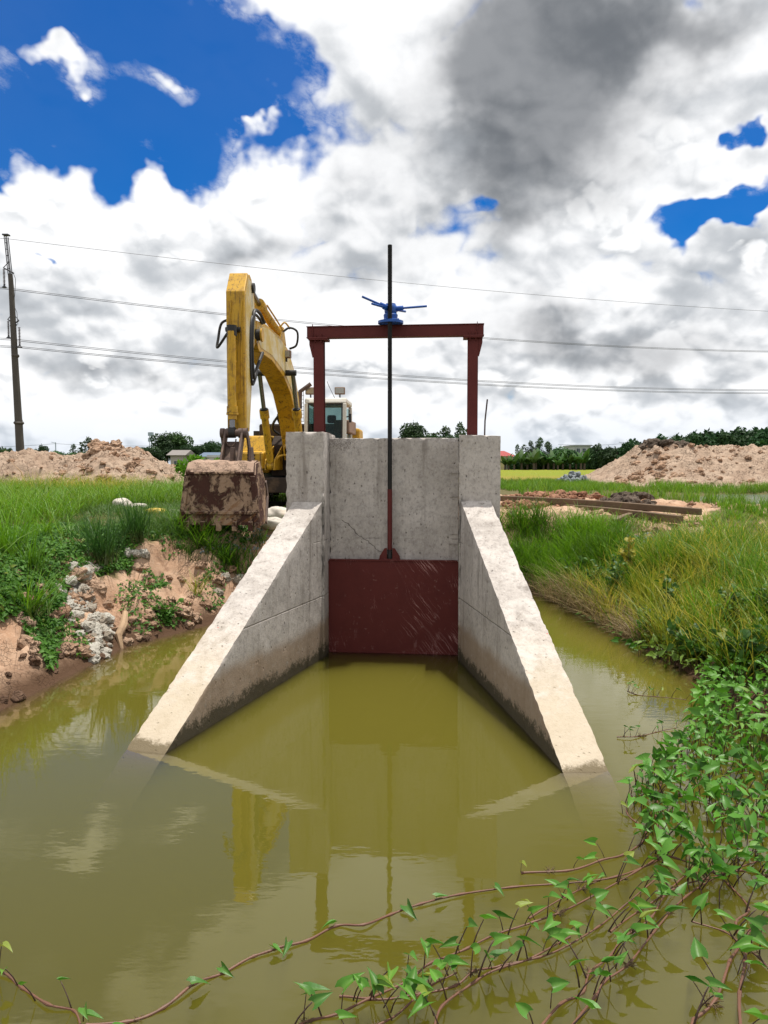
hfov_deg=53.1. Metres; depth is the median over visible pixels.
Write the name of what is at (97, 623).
lime rubble
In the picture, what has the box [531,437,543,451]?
slender tree
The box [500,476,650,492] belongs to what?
green strip
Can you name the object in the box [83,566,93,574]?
lime rubble
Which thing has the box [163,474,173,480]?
clay clod
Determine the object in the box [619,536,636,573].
tall weed
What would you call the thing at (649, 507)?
timber
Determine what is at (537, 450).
banana plant
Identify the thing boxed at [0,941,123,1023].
water spinach vine
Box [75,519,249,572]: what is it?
creeping plants
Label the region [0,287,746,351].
overhead cable
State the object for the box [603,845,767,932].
water spinach vine
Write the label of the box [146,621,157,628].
clay clod
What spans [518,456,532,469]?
hedge tree
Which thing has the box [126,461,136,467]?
clay clod
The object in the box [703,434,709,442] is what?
hedge tree
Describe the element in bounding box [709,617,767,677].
tall weed
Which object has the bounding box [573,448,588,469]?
banana plant
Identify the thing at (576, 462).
banana plant
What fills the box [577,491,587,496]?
red clod
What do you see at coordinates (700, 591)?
seed stalks
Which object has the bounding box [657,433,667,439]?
hedge tree
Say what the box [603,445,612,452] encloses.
hedge tree
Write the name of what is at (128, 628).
wet clod
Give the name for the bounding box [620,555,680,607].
sedge clump
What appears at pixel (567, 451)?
broad tree
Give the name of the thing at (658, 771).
water spinach vine
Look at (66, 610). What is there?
clay clod
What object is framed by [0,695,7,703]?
wet clod
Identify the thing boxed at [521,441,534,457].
slender tree
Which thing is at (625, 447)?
hedge tree
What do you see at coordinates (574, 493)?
red clod
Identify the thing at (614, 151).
sky
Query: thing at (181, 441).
broad tree
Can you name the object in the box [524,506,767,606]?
short grass
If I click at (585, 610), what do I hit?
dry grass
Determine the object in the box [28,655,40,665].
wet clod
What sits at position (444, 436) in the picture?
broad tree
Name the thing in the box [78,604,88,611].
lime rubble
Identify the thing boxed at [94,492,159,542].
rush clump
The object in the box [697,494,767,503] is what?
pond water
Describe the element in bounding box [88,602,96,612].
lime rubble
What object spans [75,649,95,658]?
clay clod
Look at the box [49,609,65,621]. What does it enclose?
clay clod
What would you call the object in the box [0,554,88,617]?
rush clump
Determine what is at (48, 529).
bank grass
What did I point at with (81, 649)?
clay clod
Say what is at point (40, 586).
clay clod
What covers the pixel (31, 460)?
soil bank
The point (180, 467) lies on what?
leafy shrub
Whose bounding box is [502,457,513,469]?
banana plant
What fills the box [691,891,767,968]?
water spinach vine
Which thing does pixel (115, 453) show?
clay clod
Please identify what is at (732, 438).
hedge tree
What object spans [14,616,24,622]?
clay clod
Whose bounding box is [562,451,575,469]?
banana plant
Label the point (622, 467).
soil mound
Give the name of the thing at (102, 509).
grass
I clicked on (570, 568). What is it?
tall weed
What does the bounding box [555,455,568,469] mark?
hedge tree
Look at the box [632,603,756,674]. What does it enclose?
water spinach mat
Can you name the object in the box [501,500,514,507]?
red clod
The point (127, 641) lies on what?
clay clod
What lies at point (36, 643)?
clay clod
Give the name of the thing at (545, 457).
banana plant
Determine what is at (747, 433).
hedge tree
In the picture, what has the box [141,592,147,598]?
clay clod
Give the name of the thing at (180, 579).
clay clod
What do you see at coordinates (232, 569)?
clay clod
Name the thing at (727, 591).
tall weed
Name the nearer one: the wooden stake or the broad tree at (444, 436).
the wooden stake
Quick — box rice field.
[500,470,594,481]
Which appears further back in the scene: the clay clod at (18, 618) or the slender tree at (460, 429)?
the slender tree at (460, 429)
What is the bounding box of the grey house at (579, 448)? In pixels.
[563,445,591,455]
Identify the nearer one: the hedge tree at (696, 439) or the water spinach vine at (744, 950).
the water spinach vine at (744, 950)
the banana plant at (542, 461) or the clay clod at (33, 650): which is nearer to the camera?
the clay clod at (33, 650)
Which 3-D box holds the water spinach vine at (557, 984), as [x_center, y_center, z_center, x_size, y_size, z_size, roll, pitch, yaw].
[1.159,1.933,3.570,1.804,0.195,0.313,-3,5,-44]
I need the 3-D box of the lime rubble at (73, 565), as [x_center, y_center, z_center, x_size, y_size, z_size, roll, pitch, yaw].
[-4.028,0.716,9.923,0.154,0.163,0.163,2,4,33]
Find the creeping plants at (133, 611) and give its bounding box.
[60,561,227,659]
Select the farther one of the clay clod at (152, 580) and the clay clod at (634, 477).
the clay clod at (634, 477)
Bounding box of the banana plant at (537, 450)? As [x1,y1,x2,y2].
[530,448,542,469]
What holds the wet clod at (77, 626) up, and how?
on the ground at (350, 826)
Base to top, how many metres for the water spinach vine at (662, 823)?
0.204 m
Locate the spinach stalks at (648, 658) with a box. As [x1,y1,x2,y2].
[638,614,737,673]
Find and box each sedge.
[458,518,731,607]
[500,493,643,583]
[543,521,767,682]
[561,526,767,687]
[600,503,767,674]
[612,497,767,674]
[667,527,767,633]
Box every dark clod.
[620,496,635,501]
[633,497,640,502]
[636,492,643,499]
[638,443,646,450]
[646,438,660,447]
[659,439,672,447]
[676,441,686,447]
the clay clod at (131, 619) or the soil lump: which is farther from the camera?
the soil lump
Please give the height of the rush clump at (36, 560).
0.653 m
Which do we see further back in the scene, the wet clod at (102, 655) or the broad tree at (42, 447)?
the broad tree at (42, 447)
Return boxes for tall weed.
[559,552,587,577]
[584,559,606,583]
[605,554,628,590]
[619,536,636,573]
[636,605,670,633]
[654,571,683,611]
[666,615,721,661]
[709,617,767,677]
[715,583,748,627]
[741,580,767,616]
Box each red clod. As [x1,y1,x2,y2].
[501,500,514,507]
[526,501,537,508]
[532,492,542,496]
[549,494,559,497]
[568,491,577,495]
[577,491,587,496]
[592,492,600,498]
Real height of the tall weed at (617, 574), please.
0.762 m
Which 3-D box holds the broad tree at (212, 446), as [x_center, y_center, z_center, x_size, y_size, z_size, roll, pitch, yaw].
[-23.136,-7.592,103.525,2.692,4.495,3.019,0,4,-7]
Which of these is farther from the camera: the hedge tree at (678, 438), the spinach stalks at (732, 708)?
the hedge tree at (678, 438)
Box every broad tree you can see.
[0,446,8,452]
[38,443,48,451]
[140,445,165,460]
[149,432,181,462]
[163,430,193,449]
[179,443,205,457]
[203,439,221,451]
[398,420,426,437]
[422,431,433,437]
[428,432,458,437]
[553,447,573,469]
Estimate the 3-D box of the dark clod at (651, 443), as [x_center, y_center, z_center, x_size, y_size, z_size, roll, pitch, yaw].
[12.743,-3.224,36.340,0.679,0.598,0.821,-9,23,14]
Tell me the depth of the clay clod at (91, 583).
9.90 m
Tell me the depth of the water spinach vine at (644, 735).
6.33 m
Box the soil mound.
[584,444,767,487]
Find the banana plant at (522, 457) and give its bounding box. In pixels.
[513,448,527,469]
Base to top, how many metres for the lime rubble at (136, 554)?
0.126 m
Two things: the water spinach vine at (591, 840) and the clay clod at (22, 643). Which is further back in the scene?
the clay clod at (22, 643)
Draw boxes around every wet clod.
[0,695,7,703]
[4,672,12,676]
[11,690,25,702]
[18,653,26,657]
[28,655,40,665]
[53,647,63,658]
[73,624,82,629]
[100,653,104,659]
[126,624,132,631]
[141,633,152,641]
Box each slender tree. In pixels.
[69,444,81,452]
[79,436,91,451]
[431,426,451,436]
[454,421,466,435]
[515,444,520,452]
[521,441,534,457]
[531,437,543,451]
[544,441,551,453]
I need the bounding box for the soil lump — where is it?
[653,525,664,531]
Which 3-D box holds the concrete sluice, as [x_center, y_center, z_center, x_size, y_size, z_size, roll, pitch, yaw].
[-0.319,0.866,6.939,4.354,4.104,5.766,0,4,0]
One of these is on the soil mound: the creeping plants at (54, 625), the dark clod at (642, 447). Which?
the dark clod at (642, 447)
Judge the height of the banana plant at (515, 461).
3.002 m
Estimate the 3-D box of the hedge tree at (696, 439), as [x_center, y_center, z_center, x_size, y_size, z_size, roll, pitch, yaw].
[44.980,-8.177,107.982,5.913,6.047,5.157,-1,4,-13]
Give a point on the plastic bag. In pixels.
(156, 510)
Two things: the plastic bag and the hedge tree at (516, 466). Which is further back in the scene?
the hedge tree at (516, 466)
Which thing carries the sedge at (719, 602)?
on the ground at (350, 826)
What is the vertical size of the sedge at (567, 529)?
1.822 m
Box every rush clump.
[0,490,53,557]
[0,527,68,573]
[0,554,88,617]
[53,505,141,564]
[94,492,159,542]
[178,569,218,597]
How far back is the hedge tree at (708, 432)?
114.09 m
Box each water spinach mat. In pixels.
[575,607,646,650]
[617,728,767,882]
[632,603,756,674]
[681,600,767,766]
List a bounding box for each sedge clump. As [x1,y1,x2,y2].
[546,555,593,584]
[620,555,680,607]
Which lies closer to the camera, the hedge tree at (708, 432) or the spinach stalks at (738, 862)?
the spinach stalks at (738, 862)
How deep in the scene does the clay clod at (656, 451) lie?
35.11 m
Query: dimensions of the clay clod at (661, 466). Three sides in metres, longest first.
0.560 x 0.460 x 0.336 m
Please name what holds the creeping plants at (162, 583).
on the ground at (350, 826)
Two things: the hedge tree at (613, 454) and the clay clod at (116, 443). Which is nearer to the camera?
the clay clod at (116, 443)
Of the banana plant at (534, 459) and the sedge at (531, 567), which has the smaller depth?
the sedge at (531, 567)
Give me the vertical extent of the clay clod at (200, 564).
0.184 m
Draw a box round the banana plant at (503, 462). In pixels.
[500,453,513,469]
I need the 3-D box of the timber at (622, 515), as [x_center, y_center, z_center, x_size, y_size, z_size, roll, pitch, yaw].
[4.651,0.065,14.480,0.114,0.126,2.065,2,4,33]
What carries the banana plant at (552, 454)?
on the ground at (350, 826)
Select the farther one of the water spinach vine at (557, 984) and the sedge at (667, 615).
the sedge at (667, 615)
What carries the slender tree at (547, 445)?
on the ground at (350, 826)
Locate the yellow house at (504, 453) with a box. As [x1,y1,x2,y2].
[500,451,513,469]
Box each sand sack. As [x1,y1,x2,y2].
[261,517,281,529]
[268,506,285,518]
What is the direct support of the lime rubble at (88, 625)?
on the ground at (350, 826)
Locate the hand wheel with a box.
[362,296,426,324]
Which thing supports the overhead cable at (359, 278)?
attached to the electric pole
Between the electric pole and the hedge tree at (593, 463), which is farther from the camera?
the hedge tree at (593, 463)
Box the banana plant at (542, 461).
[538,454,549,469]
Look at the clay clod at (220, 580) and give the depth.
11.48 m
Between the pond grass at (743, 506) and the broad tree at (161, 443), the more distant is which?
the broad tree at (161, 443)
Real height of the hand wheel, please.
0.282 m
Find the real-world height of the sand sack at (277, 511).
0.342 m
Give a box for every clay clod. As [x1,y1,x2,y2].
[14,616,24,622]
[17,634,37,648]
[19,616,36,627]
[27,646,39,654]
[30,640,40,646]
[32,582,48,594]
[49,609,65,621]
[58,604,71,617]
[60,643,79,657]
[67,567,93,580]
[68,587,74,595]
[71,593,85,600]
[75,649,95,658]
[76,645,89,653]
[78,589,94,601]
[79,600,87,607]
[81,453,90,459]
[83,634,95,642]
[84,578,96,584]
[87,438,102,447]
[87,448,97,454]
[89,578,99,585]
[89,584,97,590]
[94,584,106,593]
[95,580,107,587]
[101,474,111,480]
[102,446,119,451]
[102,599,113,607]
[108,451,120,456]
[109,439,121,447]
[110,621,124,633]
[118,594,126,602]
[122,636,133,645]
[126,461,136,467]
[126,467,134,472]
[128,615,137,625]
[130,562,143,570]
[135,635,142,640]
[137,617,146,624]
[139,564,149,570]
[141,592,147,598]
[141,609,155,619]
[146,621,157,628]
[148,578,156,585]
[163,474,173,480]
[166,596,175,602]
[175,605,195,619]
[177,575,186,582]
[182,599,192,606]
[184,620,194,628]
[192,612,202,622]
[195,560,207,569]
[199,598,212,609]
[212,575,225,585]
[225,565,236,572]
[629,475,640,480]
[653,449,661,453]
[654,463,666,469]
[657,471,665,476]
[660,453,669,459]
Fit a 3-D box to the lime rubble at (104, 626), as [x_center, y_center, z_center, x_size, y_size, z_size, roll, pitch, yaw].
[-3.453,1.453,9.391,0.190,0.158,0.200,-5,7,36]
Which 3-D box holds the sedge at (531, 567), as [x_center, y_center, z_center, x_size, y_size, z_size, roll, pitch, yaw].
[3.184,0.748,12.756,2.811,1.460,5.213,-3,5,-40]
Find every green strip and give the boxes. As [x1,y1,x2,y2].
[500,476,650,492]
[644,477,767,493]
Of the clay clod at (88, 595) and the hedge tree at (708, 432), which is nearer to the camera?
the clay clod at (88, 595)
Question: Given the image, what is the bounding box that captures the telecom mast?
[148,432,153,446]
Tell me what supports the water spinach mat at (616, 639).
on the canal water
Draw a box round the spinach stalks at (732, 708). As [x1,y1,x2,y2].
[682,620,767,761]
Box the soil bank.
[0,441,183,487]
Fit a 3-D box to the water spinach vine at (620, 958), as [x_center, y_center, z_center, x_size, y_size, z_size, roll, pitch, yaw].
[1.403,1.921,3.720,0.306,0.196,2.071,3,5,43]
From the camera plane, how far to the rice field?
67.59 m
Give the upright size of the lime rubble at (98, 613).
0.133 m
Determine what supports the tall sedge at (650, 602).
on the ground at (350, 826)
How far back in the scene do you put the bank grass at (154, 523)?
11.86 m
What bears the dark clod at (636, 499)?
on the ground at (350, 826)
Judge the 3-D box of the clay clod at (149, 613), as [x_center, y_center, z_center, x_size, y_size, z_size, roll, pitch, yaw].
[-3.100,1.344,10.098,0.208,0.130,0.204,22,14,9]
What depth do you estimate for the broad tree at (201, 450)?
103.40 m
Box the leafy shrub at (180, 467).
[174,454,219,477]
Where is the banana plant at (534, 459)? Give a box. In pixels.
[526,448,543,469]
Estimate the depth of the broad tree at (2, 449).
107.37 m
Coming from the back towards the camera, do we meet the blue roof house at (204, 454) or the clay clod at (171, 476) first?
the blue roof house at (204, 454)
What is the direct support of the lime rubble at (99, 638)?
on the ground at (350, 826)
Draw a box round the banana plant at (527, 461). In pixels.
[525,451,536,469]
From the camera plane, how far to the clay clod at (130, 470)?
23.02 m
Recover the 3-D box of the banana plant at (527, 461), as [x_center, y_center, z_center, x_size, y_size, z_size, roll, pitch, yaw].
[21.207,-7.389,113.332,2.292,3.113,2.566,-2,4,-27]
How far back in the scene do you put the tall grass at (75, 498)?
16.58 m
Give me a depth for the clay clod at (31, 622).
8.46 m
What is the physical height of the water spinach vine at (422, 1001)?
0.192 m
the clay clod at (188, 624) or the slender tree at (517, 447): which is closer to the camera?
the clay clod at (188, 624)
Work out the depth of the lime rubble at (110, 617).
9.55 m
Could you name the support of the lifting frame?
on the concrete sluice
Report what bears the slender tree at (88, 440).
on the ground at (350, 826)
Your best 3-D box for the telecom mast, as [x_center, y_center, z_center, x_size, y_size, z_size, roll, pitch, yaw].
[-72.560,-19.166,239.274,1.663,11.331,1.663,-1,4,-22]
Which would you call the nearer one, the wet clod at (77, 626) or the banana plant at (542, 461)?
the wet clod at (77, 626)
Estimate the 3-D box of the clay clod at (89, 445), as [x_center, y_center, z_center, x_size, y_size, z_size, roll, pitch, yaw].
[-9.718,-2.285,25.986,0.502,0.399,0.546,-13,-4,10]
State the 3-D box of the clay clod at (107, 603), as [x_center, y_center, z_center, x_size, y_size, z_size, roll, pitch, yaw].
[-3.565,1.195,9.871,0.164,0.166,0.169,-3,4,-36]
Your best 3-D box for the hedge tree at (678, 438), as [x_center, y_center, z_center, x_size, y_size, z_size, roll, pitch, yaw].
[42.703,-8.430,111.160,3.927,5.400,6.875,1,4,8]
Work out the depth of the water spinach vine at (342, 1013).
3.15 m
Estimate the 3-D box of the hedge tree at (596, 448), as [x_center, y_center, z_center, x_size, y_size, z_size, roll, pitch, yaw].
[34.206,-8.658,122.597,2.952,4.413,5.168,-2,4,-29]
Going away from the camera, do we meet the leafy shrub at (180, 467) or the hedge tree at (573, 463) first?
the leafy shrub at (180, 467)
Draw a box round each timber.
[500,496,701,514]
[550,504,682,523]
[612,510,642,521]
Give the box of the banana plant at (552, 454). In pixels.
[546,450,560,469]
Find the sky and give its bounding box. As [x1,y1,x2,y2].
[0,0,767,463]
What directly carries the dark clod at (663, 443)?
on the soil mound
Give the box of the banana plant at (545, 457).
[540,451,556,469]
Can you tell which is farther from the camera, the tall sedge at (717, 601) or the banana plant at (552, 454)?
the banana plant at (552, 454)
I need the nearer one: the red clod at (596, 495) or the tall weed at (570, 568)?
the tall weed at (570, 568)
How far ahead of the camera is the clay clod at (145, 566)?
10.89 m
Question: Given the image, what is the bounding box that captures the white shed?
[207,455,219,459]
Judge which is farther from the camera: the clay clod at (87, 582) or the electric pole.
the electric pole
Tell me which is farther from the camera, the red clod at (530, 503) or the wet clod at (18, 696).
the red clod at (530, 503)
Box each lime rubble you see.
[64,575,77,585]
[67,561,78,570]
[73,603,80,609]
[75,610,84,619]
[75,630,85,637]
[77,584,88,591]
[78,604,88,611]
[80,586,93,592]
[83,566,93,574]
[83,621,94,630]
[87,613,97,620]
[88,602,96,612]
[88,657,100,663]
[89,641,100,650]
[89,649,99,658]
[91,621,102,629]
[94,611,102,616]
[95,635,103,643]
[99,615,108,623]
[102,623,109,630]
[102,652,110,658]
[103,612,114,623]
[103,631,113,641]
[103,647,111,653]
[133,552,139,557]
[140,548,147,556]
[142,551,150,559]
[213,587,223,596]
[222,572,231,581]
[232,575,241,584]
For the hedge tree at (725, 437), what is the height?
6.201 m
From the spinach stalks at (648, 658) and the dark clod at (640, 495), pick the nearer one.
the spinach stalks at (648, 658)
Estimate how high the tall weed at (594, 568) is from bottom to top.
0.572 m
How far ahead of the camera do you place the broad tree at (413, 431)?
118.43 m
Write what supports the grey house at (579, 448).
on the ground at (350, 826)
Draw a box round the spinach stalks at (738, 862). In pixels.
[624,738,767,908]
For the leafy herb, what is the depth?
10.28 m
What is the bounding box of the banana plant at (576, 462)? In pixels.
[574,451,582,469]
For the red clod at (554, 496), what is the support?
on the ground at (350, 826)
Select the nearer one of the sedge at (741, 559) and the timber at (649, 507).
the sedge at (741, 559)
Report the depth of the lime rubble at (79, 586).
9.78 m
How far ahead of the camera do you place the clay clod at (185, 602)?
10.83 m
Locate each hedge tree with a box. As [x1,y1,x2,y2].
[507,455,518,469]
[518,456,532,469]
[537,456,546,469]
[540,451,547,469]
[546,453,555,469]
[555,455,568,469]
[566,450,579,469]
[579,462,590,469]
[584,444,602,453]
[588,449,598,469]
[597,450,608,468]
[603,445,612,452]
[607,449,617,462]
[617,438,638,454]
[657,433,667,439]
[673,435,685,440]
[688,432,718,446]
[699,427,714,438]
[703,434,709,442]
[708,429,737,440]
[717,431,748,446]
[729,435,748,444]
[730,426,745,437]
[732,427,751,437]
[747,427,767,446]
[749,426,758,435]
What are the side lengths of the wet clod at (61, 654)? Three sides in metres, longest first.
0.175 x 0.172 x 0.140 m
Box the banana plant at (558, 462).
[551,456,564,469]
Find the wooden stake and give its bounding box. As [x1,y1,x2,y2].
[115,611,127,648]
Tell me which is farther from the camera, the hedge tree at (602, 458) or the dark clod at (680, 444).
the hedge tree at (602, 458)
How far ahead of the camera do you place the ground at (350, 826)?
6.18 m
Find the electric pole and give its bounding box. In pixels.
[2,234,23,451]
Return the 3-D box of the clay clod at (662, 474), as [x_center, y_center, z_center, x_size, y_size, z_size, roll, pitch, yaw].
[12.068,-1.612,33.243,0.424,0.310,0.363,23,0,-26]
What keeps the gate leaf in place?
attached to the concrete sluice
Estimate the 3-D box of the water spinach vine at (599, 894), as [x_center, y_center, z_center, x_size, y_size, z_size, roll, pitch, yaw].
[0.706,1.949,3.539,1.872,0.166,0.320,-2,4,-28]
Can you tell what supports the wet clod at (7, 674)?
on the ground at (350, 826)
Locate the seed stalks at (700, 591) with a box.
[573,514,767,677]
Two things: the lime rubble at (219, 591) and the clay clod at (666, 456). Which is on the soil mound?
the clay clod at (666, 456)
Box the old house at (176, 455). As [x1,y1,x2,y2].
[167,450,196,466]
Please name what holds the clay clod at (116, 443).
on the soil bank
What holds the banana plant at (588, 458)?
on the ground at (350, 826)
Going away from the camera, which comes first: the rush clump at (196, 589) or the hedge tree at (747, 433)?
the rush clump at (196, 589)
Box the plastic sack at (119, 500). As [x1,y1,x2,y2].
[112,498,131,507]
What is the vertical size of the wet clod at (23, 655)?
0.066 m
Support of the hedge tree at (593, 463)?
on the ground at (350, 826)
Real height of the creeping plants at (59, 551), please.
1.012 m
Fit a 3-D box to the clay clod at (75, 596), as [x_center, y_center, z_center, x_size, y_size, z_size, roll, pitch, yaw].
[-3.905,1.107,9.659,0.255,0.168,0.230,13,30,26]
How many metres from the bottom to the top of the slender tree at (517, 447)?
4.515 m
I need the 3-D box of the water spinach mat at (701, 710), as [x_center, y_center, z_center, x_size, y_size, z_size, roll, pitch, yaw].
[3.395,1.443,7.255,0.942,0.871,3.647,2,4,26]
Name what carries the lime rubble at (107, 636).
on the ground at (350, 826)
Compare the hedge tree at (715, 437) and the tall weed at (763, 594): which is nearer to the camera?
the tall weed at (763, 594)
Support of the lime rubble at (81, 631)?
on the ground at (350, 826)
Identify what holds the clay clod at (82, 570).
on the ground at (350, 826)
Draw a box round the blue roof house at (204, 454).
[199,452,220,459]
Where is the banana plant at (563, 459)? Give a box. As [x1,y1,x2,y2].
[557,450,566,469]
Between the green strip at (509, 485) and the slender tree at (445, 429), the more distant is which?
the slender tree at (445, 429)
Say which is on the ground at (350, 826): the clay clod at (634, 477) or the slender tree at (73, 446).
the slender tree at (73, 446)
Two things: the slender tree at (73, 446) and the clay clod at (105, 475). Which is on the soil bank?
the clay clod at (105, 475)
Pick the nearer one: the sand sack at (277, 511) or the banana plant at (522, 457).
the sand sack at (277, 511)
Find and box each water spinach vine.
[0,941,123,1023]
[86,850,670,1023]
[294,834,675,1023]
[334,938,468,1023]
[339,868,663,1007]
[408,912,581,1023]
[515,846,705,1023]
[520,785,654,875]
[521,851,615,919]
[572,843,758,1023]
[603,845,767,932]
[617,719,677,737]
[627,681,692,699]
[629,762,767,817]
[643,737,693,835]
[654,819,767,1023]
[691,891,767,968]
[720,900,767,1023]
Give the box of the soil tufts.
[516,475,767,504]
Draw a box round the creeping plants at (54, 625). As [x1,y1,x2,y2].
[21,601,65,669]
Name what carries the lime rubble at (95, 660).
on the ground at (350, 826)
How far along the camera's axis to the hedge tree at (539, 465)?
117.51 m
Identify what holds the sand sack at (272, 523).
on the ground at (350, 826)
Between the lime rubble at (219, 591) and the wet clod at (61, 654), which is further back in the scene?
the lime rubble at (219, 591)
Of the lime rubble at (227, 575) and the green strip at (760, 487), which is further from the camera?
the green strip at (760, 487)
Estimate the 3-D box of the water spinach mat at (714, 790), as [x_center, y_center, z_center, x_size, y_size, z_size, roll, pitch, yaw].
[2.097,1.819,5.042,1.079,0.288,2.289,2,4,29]
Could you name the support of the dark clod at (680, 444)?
on the soil mound
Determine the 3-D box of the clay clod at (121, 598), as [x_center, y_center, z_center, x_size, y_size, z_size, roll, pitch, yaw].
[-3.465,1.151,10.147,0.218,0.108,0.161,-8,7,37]
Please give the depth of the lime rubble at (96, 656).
8.71 m
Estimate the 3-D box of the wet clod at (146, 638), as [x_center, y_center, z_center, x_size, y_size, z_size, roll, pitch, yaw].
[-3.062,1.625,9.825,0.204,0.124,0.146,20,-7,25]
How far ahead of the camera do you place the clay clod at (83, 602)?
9.51 m
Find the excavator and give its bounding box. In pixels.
[178,273,362,530]
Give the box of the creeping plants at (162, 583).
[141,568,176,623]
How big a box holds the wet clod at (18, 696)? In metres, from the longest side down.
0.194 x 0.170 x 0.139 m
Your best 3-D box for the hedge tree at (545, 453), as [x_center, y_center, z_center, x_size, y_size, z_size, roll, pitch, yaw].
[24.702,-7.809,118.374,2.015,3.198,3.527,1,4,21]
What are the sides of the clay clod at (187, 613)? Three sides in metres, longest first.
0.332 x 0.306 x 0.211 m
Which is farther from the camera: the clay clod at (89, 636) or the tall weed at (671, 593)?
the tall weed at (671, 593)
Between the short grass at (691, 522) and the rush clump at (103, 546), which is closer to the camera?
the rush clump at (103, 546)
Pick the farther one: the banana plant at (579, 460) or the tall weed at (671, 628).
the banana plant at (579, 460)
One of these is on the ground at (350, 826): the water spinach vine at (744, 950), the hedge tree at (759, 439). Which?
the hedge tree at (759, 439)
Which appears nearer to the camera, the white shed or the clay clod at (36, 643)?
the clay clod at (36, 643)
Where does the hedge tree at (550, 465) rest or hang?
on the ground at (350, 826)
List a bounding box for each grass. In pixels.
[0,469,183,527]
[0,506,74,589]
[56,499,180,523]
[58,505,272,573]
[269,493,286,501]
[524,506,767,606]
[524,559,679,643]
[712,494,767,533]
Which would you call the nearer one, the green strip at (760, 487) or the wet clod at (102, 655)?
the wet clod at (102, 655)
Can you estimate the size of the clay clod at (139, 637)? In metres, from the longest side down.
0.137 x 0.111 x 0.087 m
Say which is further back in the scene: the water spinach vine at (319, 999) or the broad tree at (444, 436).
the broad tree at (444, 436)
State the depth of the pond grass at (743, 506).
14.60 m
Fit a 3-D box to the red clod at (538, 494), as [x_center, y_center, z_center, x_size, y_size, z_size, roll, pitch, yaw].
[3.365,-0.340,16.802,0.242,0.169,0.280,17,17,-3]
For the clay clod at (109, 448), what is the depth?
25.05 m
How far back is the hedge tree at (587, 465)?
117.98 m
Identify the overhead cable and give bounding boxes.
[0,238,757,310]
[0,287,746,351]
[0,338,767,390]
[0,345,767,393]
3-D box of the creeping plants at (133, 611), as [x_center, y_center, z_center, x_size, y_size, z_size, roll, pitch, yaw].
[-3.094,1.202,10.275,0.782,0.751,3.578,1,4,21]
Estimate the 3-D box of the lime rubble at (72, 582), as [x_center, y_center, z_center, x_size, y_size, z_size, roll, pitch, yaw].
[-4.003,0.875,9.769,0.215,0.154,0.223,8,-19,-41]
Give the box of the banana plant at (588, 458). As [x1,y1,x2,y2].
[577,448,592,469]
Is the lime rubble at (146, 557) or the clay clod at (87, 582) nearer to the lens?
the clay clod at (87, 582)
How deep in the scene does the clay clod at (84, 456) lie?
25.20 m
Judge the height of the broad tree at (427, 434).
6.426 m
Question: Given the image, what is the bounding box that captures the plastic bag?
[147,508,164,512]
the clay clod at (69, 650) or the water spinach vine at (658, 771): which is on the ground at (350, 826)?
the clay clod at (69, 650)
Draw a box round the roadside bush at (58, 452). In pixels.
[51,451,73,454]
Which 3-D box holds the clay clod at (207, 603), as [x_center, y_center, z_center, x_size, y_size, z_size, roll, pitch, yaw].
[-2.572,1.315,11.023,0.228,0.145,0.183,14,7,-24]
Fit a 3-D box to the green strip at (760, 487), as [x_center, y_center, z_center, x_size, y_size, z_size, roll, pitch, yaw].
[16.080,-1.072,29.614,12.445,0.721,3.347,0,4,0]
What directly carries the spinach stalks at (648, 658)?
on the canal water
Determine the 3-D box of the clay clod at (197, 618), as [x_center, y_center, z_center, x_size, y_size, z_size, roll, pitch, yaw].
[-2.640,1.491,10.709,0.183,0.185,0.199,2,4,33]
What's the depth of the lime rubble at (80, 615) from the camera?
9.32 m
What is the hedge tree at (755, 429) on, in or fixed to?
on the ground at (350, 826)
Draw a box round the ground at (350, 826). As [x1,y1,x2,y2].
[0,486,767,1023]
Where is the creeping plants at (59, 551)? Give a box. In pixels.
[0,520,144,622]
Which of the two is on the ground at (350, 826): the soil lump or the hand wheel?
the soil lump
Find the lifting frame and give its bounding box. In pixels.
[306,321,483,434]
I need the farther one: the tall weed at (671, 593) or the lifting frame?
the tall weed at (671, 593)
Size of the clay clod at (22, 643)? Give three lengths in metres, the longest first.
0.229 x 0.224 x 0.146 m
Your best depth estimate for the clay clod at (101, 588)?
9.86 m
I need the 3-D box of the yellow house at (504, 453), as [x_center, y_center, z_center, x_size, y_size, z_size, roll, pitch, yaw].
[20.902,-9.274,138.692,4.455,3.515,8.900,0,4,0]
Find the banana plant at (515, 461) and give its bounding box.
[508,452,519,469]
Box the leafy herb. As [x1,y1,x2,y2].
[153,598,190,624]
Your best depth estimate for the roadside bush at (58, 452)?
110.97 m
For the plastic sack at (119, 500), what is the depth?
16.29 m
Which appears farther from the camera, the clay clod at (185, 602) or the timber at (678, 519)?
the timber at (678, 519)
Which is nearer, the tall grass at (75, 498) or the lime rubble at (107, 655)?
the lime rubble at (107, 655)
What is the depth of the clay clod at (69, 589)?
9.66 m
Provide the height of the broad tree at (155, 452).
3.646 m
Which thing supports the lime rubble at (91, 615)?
on the ground at (350, 826)
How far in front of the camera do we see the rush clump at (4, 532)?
9.75 m
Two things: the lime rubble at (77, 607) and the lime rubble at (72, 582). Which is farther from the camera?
the lime rubble at (72, 582)
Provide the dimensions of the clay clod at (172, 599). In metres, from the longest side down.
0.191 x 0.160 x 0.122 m
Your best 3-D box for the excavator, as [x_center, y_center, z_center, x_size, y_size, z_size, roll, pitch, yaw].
[-2.188,-2.133,16.714,2.922,4.256,9.965,0,4,4]

